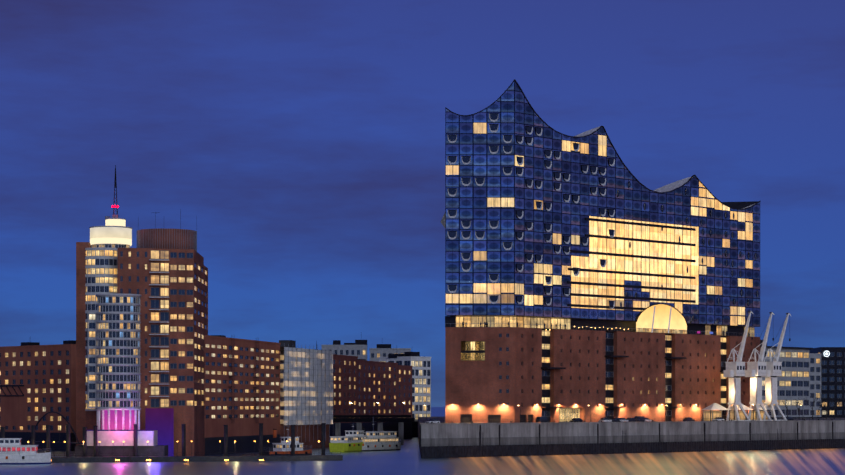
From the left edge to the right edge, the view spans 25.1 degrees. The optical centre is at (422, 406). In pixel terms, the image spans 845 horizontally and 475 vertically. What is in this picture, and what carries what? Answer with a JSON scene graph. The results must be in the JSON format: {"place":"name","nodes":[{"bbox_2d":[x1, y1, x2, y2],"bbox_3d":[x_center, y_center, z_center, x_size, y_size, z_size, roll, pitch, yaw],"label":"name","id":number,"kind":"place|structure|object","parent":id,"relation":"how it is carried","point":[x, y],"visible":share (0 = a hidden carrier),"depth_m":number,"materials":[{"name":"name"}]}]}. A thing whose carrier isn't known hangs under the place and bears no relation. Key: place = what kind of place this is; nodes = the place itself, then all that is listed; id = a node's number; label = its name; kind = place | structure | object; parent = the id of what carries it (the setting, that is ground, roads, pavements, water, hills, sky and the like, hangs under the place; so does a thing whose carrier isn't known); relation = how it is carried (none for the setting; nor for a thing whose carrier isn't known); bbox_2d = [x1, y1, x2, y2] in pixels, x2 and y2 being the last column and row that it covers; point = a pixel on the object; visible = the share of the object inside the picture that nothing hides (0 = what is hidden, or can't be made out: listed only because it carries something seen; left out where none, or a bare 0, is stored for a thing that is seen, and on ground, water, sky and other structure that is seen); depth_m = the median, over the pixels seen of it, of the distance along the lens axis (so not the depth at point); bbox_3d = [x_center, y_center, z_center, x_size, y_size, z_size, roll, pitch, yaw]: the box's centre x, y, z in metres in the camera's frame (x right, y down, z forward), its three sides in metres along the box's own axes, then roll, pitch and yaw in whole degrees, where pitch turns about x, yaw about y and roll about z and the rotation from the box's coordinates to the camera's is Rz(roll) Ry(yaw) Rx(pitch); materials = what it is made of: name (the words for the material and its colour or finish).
{"place":"outdoors","nodes":[
{"label":"outdoors","id":0,"kind":"place"},
{"bbox_2d":[0,407,844,474],"bbox_3d":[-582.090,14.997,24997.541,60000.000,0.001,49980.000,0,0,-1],"label":"water","id":1,"kind":"structure","parent":0,"point":[406,459],"depth_m":483.28,"materials":[{"name":"liquid"}]},
{"bbox_2d":[0,438,50,464],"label":"white boat","id":2,"kind":"object","parent":1,"relation":"on","point":[13,451],"visible":0.98,"depth_m":491.61,"materials":[{"name":"paint"}]},
{"bbox_2d":[0,340,75,450],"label":"office building","id":3,"kind":"structure","parent":1,"relation":"on","point":[37,381],"depth_m":654.45,"materials":[{"name":"brick"}]},
{"bbox_2d":[75,293,173,456],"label":"round glass tower","id":4,"kind":"structure","parent":1,"relation":"on","point":[114,356],"depth_m":522.15,"materials":[{"name":"glass"}]},
{"bbox_2d":[76,165,207,455],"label":"high-rise building","id":5,"kind":"structure","parent":1,"relation":"on","point":[163,272],"depth_m":548.16,"materials":[{"name":"brick"}]},
{"bbox_2d":[0,411,342,462],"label":"landing stage","id":6,"kind":"object","parent":1,"relation":"on","point":[185,458],"visible":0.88,"depth_m":518.56,"materials":[{"name":"metal"}]},
{"bbox_2d":[205,335,280,455],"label":"building","id":7,"kind":"structure","parent":1,"relation":"on","point":[242,389],"depth_m":610.06,"materials":[{"name":"brick"}]},
{"bbox_2d":[263,423,311,454],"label":"boat","id":8,"kind":"object","parent":1,"relation":"on","point":[283,447],"visible":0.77,"depth_m":553.50,"materials":[{"name":"white paint"}]},
{"bbox_2d":[279,340,332,448],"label":"building","id":9,"kind":"structure","parent":1,"relation":"on","point":[306,392],"depth_m":672.85,"materials":[{"name":"glass"}]},
{"bbox_2d":[316,341,357,442],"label":"apartment building","id":10,"kind":"structure","parent":1,"relation":"on","point":[344,384],"depth_m":777.16,"materials":[{"name":"brick"}]},
{"bbox_2d":[321,340,366,360],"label":"apartment building","id":11,"kind":"structure","parent":1,"relation":"on","point":[358,348],"depth_m":1043.80,"materials":[{"name":"concrete"}]},
{"bbox_2d":[329,422,366,451],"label":"boat","id":12,"kind":"object","parent":1,"relation":"on","point":[351,441],"visible":0.88,"depth_m":626.22,"materials":[{"name":"white paint"}]},
{"bbox_2d":[340,352,376,430],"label":"apartment building","id":13,"kind":"structure","parent":1,"relation":"on","point":[366,387],"depth_m":811.68,"materials":[{"name":"brick"}]},
{"bbox_2d":[333,403,414,444],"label":"harbour bridge","id":14,"kind":"structure","parent":1,"relation":"on","point":[399,419],"depth_m":734.54,"materials":[{"name":"metal"}]},
{"bbox_2d":[357,359,397,436],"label":"apartment building","id":15,"kind":"structure","parent":1,"relation":"on","point":[387,387],"depth_m":844.25,"materials":[{"name":"brick"}]},
{"bbox_2d":[362,417,400,450],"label":"white ferry","id":16,"kind":"object","parent":1,"relation":"on","point":[380,440],"visible":0.77,"depth_m":642.78,"materials":[{"name":"paint"}]},
{"bbox_2d":[369,344,410,361],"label":"apartment building","id":17,"kind":"structure","parent":1,"relation":"on","point":[382,350],"depth_m":994.22,"materials":[{"name":"concrete"}]},
{"bbox_2d":[379,352,430,436],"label":"white apartment building","id":18,"kind":"structure","parent":1,"relation":"on","point":[421,382],"depth_m":930.24,"materials":[{"name":"paint"}]},
{"bbox_2d":[398,365,412,438],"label":"apartment building","id":19,"kind":"structure","parent":1,"relation":"on","point":[405,384],"depth_m":873.71,"materials":[{"name":"brick"}]},
{"bbox_2d":[0,0,844,406],"label":"sky","id":20,"kind":"structure","parent":0,"point":[301,143],"materials":[{"name":"blue"}]},
{"bbox_2d":[445,303,754,336],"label":"plaza level","id":21,"kind":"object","parent":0,"point":[660,318],"depth_m":634.84,"materials":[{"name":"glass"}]},
{"bbox_2d":[441,79,760,326],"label":"glass concert hall","id":22,"kind":"structure","parent":21,"relation":"on","point":[541,218],"depth_m":613.74,"materials":[{"name":"blue glass"}]},
{"bbox_2d":[418,416,844,457],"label":"quay wall","id":23,"kind":"structure","parent":0,"point":[442,439],"depth_m":607.49,"materials":[{"name":"concrete"}]},
{"bbox_2d":[426,419,439,422],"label":"car","id":24,"kind":"object","parent":23,"relation":"on","point":[434,420],"visible":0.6,"depth_m":558.12,"materials":[{"name":"white metal"}]},
{"bbox_2d":[536,417,548,421],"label":"car","id":25,"kind":"object","parent":23,"relation":"on","point":[542,420],"visible":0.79,"depth_m":599.76,"materials":[{"name":"grey metal"}]},
{"bbox_2d":[570,418,582,421],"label":"car","id":26,"kind":"object","parent":23,"relation":"on","point":[576,419],"visible":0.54,"depth_m":600.82,"materials":[{"name":"grey metal"}]},
{"bbox_2d":[445,327,759,422],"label":"brick warehouse base","id":27,"kind":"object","parent":23,"relation":"on","point":[534,373],"depth_m":617.26,"materials":[{"name":"red brick"}]},
{"bbox_2d":[599,418,611,421],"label":"car","id":28,"kind":"object","parent":23,"relation":"on","point":[606,420],"visible":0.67,"depth_m":608.14,"materials":[{"name":"white metal"}]},
{"bbox_2d":[424,405,844,456],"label":"quay railing","id":29,"kind":"object","parent":23,"relation":"on","point":[637,420],"visible":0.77,"depth_m":606.35,"materials":[{"name":"metal"}]},
{"bbox_2d":[633,416,644,421],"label":"car","id":30,"kind":"object","parent":23,"relation":"on","point":[639,418],"visible":0.69,"depth_m":618.91,"materials":[{"name":"grey metal"}]},
{"bbox_2d":[712,417,723,420],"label":"car","id":31,"kind":"object","parent":23,"relation":"on","point":[720,419],"visible":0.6,"depth_m":645.18,"materials":[{"name":"white metal"}]},
{"bbox_2d":[723,311,752,420],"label":"crane","id":32,"kind":"object","parent":23,"relation":"on","point":[734,371],"visible":0.85,"depth_m":648.55,"materials":[{"name":"white paint"}]},
{"bbox_2d":[701,403,775,420],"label":"tents","id":33,"kind":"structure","parent":23,"relation":"on","point":[714,414],"depth_m":653.96,"materials":[{"name":"white fabric"}]},
{"bbox_2d":[745,312,774,420],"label":"crane","id":34,"kind":"object","parent":23,"relation":"on","point":[755,371],"visible":0.98,"depth_m":656.19,"materials":[{"name":"white paint"}]},
{"bbox_2d":[761,313,790,420],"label":"crane","id":35,"kind":"object","parent":23,"relation":"on","point":[773,369],"visible":0.83,"depth_m":661.57,"materials":[{"name":"white paint"}]},
{"bbox_2d":[760,340,812,417],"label":"office building","id":36,"kind":"structure","parent":23,"relation":"on","point":[792,382],"depth_m":819.86,"materials":[{"name":"metal"}]},
{"bbox_2d":[809,353,821,417],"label":"building balconies","id":37,"kind":"structure","parent":36,"relation":"attached to","point":[815,374],"depth_m":831.19,"materials":[{"name":"metal"}]},
{"bbox_2d":[782,395,839,418],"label":"bare trees","id":38,"kind":"object","parent":23,"relation":"on","point":[822,403],"visible":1,"depth_m":765.80,"materials":[{"name":"brown plant"}]},
{"bbox_2d":[809,347,844,417],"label":"office building","id":39,"kind":"structure","parent":23,"relation":"on","point":[833,376],"depth_m":859.07,"materials":[{"name":"metal"}]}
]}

